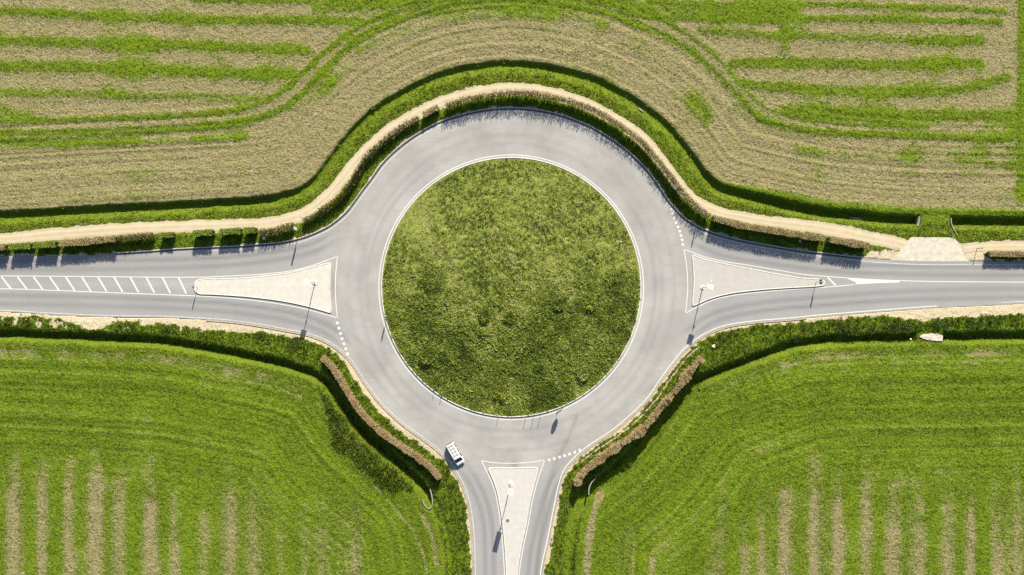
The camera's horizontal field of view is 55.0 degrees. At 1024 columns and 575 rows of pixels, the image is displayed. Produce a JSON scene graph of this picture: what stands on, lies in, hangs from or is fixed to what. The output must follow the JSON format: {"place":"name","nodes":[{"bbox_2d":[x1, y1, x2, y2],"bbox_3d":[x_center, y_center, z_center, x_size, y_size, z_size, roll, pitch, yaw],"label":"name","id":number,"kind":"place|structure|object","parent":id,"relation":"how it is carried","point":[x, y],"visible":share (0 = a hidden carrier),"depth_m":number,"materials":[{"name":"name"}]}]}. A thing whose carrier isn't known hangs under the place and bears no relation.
{"place":"outdoors","nodes":[
{"label":"outdoors","id":0,"kind":"place"},
{"bbox_2d":[194,263,331,312],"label":"traffic island","id":1,"kind":"structure","parent":0,"point":[290,287],"depth_m":199.84,"materials":[{"name":"beige concrete"}]},
{"bbox_2d":[303,274,317,284],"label":"street lamp","id":2,"kind":"object","parent":1,"relation":"on","point":[307,282],"visible":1,"depth_m":192.67,"materials":[{"name":"metal"}]},
{"bbox_2d":[0,82,907,249],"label":"path","id":3,"kind":"structure","parent":0,"point":[342,178],"depth_m":200.00,"materials":[{"name":"beige gravel"}]},
{"bbox_2d":[0,0,1021,574],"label":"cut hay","id":4,"kind":"object","parent":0,"point":[444,68],"visible":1,"depth_m":199.94,"materials":[{"name":"plant"}]},
{"bbox_2d":[0,336,1022,573],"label":"field edge grass","id":5,"kind":"structure","parent":0,"point":[440,562],"depth_m":199.91,"materials":[{"name":"green plant"}]},
{"bbox_2d":[0,0,1023,574],"bbox_3d":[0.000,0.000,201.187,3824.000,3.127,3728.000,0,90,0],"label":"ground","id":6,"kind":"structure","parent":0,"point":[294,180],"depth_m":199.96,"materials":[{"name":"green plant"}]},
{"bbox_2d":[0,244,8,251],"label":"hedge","id":7,"kind":"object","parent":6,"relation":"on","point":[4,247],"visible":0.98,"depth_m":197.89,"materials":[{"name":"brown plant"}]},
{"bbox_2d":[8,242,33,250],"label":"hedge","id":8,"kind":"object","parent":6,"relation":"on","point":[20,246],"visible":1,"depth_m":197.24,"materials":[{"name":"green plant"}]},
{"bbox_2d":[32,240,58,249],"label":"hedge","id":9,"kind":"object","parent":6,"relation":"on","point":[51,244],"visible":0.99,"depth_m":197.28,"materials":[{"name":"green plant"}]},
{"bbox_2d":[58,235,119,246],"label":"hedge","id":10,"kind":"object","parent":6,"relation":"on","point":[83,241],"visible":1,"depth_m":197.33,"materials":[{"name":"brown plant"}]},
{"bbox_2d":[116,232,155,240],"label":"hedge","id":11,"kind":"object","parent":6,"relation":"on","point":[138,235],"visible":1,"depth_m":198.25,"materials":[{"name":"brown plant"}]},
{"bbox_2d":[159,232,175,238],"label":"hedge","id":12,"kind":"object","parent":6,"relation":"on","point":[163,235],"visible":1,"depth_m":197.79,"materials":[{"name":"green plant"}]},
{"bbox_2d":[192,229,214,237],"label":"hedge","id":13,"kind":"object","parent":6,"relation":"on","point":[203,233],"visible":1,"depth_m":197.25,"materials":[{"name":"green plant"}]},
{"bbox_2d":[219,227,242,235],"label":"hedge","id":14,"kind":"object","parent":6,"relation":"on","point":[227,231],"visible":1,"depth_m":197.24,"materials":[{"name":"green plant"}]},
{"bbox_2d":[243,226,257,234],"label":"hedge","id":15,"kind":"object","parent":6,"relation":"on","point":[249,230],"visible":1,"depth_m":197.29,"materials":[{"name":"green plant"}]},
{"bbox_2d":[258,222,294,235],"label":"hedge","id":16,"kind":"object","parent":6,"relation":"on","point":[268,232],"visible":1,"depth_m":198.35,"materials":[{"name":"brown plant"}]},
{"bbox_2d":[302,115,419,223],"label":"hedge","id":17,"kind":"object","parent":6,"relation":"on","point":[342,195],"visible":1,"depth_m":198.80,"materials":[{"name":"brown plant"}]},
{"bbox_2d":[321,355,441,479],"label":"hedge","id":18,"kind":"object","parent":6,"relation":"on","point":[384,434],"visible":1,"depth_m":197.94,"materials":[{"name":"beige plant"}]},
{"bbox_2d":[318,378,446,573],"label":"reeds","id":19,"kind":"object","parent":6,"relation":"on","point":[370,456],"visible":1,"depth_m":199.67,"materials":[{"name":"green plant"}]},
{"bbox_2d":[422,488,432,508],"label":"culvert headwall","id":20,"kind":"object","parent":6,"relation":"on","point":[432,499],"visible":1,"depth_m":199.75,"materials":[{"name":"concrete"}]},
{"bbox_2d":[422,104,440,118],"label":"hedge","id":21,"kind":"object","parent":6,"relation":"on","point":[430,111],"visible":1,"depth_m":198.00,"materials":[{"name":"brown plant"}]},
{"bbox_2d":[0,313,1023,574],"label":"roadside grass","id":22,"kind":"structure","parent":6,"relation":"on","point":[608,463],"depth_m":199.89,"materials":[{"name":"green plant"}]},
{"bbox_2d":[0,62,1023,241],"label":"bank grass","id":23,"kind":"structure","parent":6,"relation":"on","point":[589,92],"depth_m":199.95,"materials":[{"name":"green plant"}]},
{"bbox_2d":[0,81,1023,260],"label":"verge grass","id":24,"kind":"structure","parent":6,"relation":"on","point":[520,105],"depth_m":199.89,"materials":[{"name":"green plant"}]},
{"bbox_2d":[444,89,711,218],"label":"hedge","id":25,"kind":"object","parent":6,"relation":"on","point":[636,137],"visible":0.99,"depth_m":197.74,"materials":[{"name":"brown plant"}]},
{"bbox_2d":[573,356,704,486],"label":"hedge","id":26,"kind":"object","parent":6,"relation":"on","point":[685,377],"visible":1,"depth_m":197.34,"materials":[{"name":"beige plant"}]},
{"bbox_2d":[711,215,824,241],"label":"hedge","id":27,"kind":"object","parent":6,"relation":"on","point":[742,225],"visible":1,"depth_m":197.02,"materials":[{"name":"brown plant"}]},
{"bbox_2d":[826,236,869,248],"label":"hedge","id":28,"kind":"object","parent":6,"relation":"on","point":[848,243],"visible":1,"depth_m":197.10,"materials":[{"name":"brown plant"}]},
{"bbox_2d":[915,216,919,225],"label":"culvert headwall","id":29,"kind":"object","parent":6,"relation":"on","point":[917,220],"visible":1,"depth_m":200.29,"materials":[{"name":"concrete"}]},
{"bbox_2d":[920,334,942,340],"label":"culvert slab","id":30,"kind":"structure","parent":6,"relation":"on","point":[934,337],"depth_m":199.78,"materials":[{"name":"white concrete"}]},
{"bbox_2d":[950,217,956,234],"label":"culvert headwall","id":31,"kind":"object","parent":6,"relation":"on","point":[952,225],"visible":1,"depth_m":199.78,"materials":[{"name":"concrete"}]},
{"bbox_2d":[986,251,1023,257],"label":"hedge","id":32,"kind":"object","parent":6,"relation":"on","point":[1020,254],"visible":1,"depth_m":198.23,"materials":[{"name":"brown plant"}]},
{"bbox_2d":[0,107,1023,574],"bbox_3d":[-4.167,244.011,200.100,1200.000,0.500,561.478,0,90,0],"label":"road","id":33,"kind":"structure","parent":0,"point":[668,239],"depth_m":200.00,"materials":[{"name":"grey asphalt"}]},
{"bbox_2d":[446,441,464,465],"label":"van","id":34,"kind":"object","parent":33,"relation":"on","point":[455,454],"visible":1,"depth_m":198.15,"materials":[{"name":"white paint"}]},
{"bbox_2d":[381,157,640,416],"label":"roundabout island","id":35,"kind":"structure","parent":33,"relation":"on","point":[419,213],"depth_m":199.00,"materials":[{"name":"green plant"}]},
{"bbox_2d":[418,351,432,365],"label":"shrub","id":36,"kind":"object","parent":35,"relation":"on","point":[422,356],"visible":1,"depth_m":198.85,"materials":[{"name":"green plant"}]},
{"bbox_2d":[478,309,491,324],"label":"shrub","id":37,"kind":"object","parent":35,"relation":"on","point":[484,313],"visible":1,"depth_m":196.94,"materials":[{"name":"green plant"}]},
{"bbox_2d":[492,385,510,399],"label":"shrub","id":38,"kind":"object","parent":35,"relation":"on","point":[503,395],"visible":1,"depth_m":198.93,"materials":[{"name":"green plant"}]},
{"bbox_2d":[503,312,515,323],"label":"shrub","id":39,"kind":"object","parent":35,"relation":"on","point":[510,315],"visible":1,"depth_m":196.77,"materials":[{"name":"green plant"}]},
{"bbox_2d":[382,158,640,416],"bbox_3d":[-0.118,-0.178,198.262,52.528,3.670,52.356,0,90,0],"label":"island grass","id":40,"kind":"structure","parent":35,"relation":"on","point":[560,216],"depth_m":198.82,"materials":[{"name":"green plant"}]},
{"bbox_2d":[550,298,565,311],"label":"shrub","id":41,"kind":"object","parent":35,"relation":"on","point":[559,302],"visible":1,"depth_m":196.99,"materials":[{"name":"green plant"}]},
{"bbox_2d":[576,367,589,380],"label":"shrub","id":42,"kind":"object","parent":35,"relation":"on","point":[585,375],"visible":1,"depth_m":198.90,"materials":[{"name":"green plant"}]},
{"bbox_2d":[581,295,597,312],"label":"shrub","id":43,"kind":"object","parent":35,"relation":"on","point":[593,302],"visible":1,"depth_m":197.87,"materials":[{"name":"green plant"}]},
{"bbox_2d":[488,467,537,574],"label":"traffic island","id":44,"kind":"structure","parent":33,"relation":"on","point":[514,509],"depth_m":199.84,"materials":[{"name":"concrete"}]},
{"bbox_2d":[508,480,513,495],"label":"street lamp","id":45,"kind":"object","parent":44,"relation":"on","point":[510,490],"visible":1,"depth_m":191.97,"materials":[{"name":"metal"}]},
{"bbox_2d":[692,255,824,305],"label":"traffic island","id":46,"kind":"structure","parent":0,"point":[727,279],"depth_m":199.84,"materials":[{"name":"grey concrete"}]},
{"bbox_2d":[700,279,713,289],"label":"street lamp","id":47,"kind":"object","parent":46,"relation":"on","point":[710,286],"visible":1,"depth_m":192.98,"materials":[{"name":"metal"}]},
{"bbox_2d":[893,237,966,261],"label":"driveway","id":48,"kind":"structure","parent":0,"point":[941,249],"depth_m":199.97,"materials":[{"name":"beige gravel"}]},
{"bbox_2d":[963,241,1023,253],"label":"path","id":49,"kind":"structure","parent":0,"point":[1002,246],"depth_m":200.01,"materials":[{"name":"beige gravel"}]}
]}

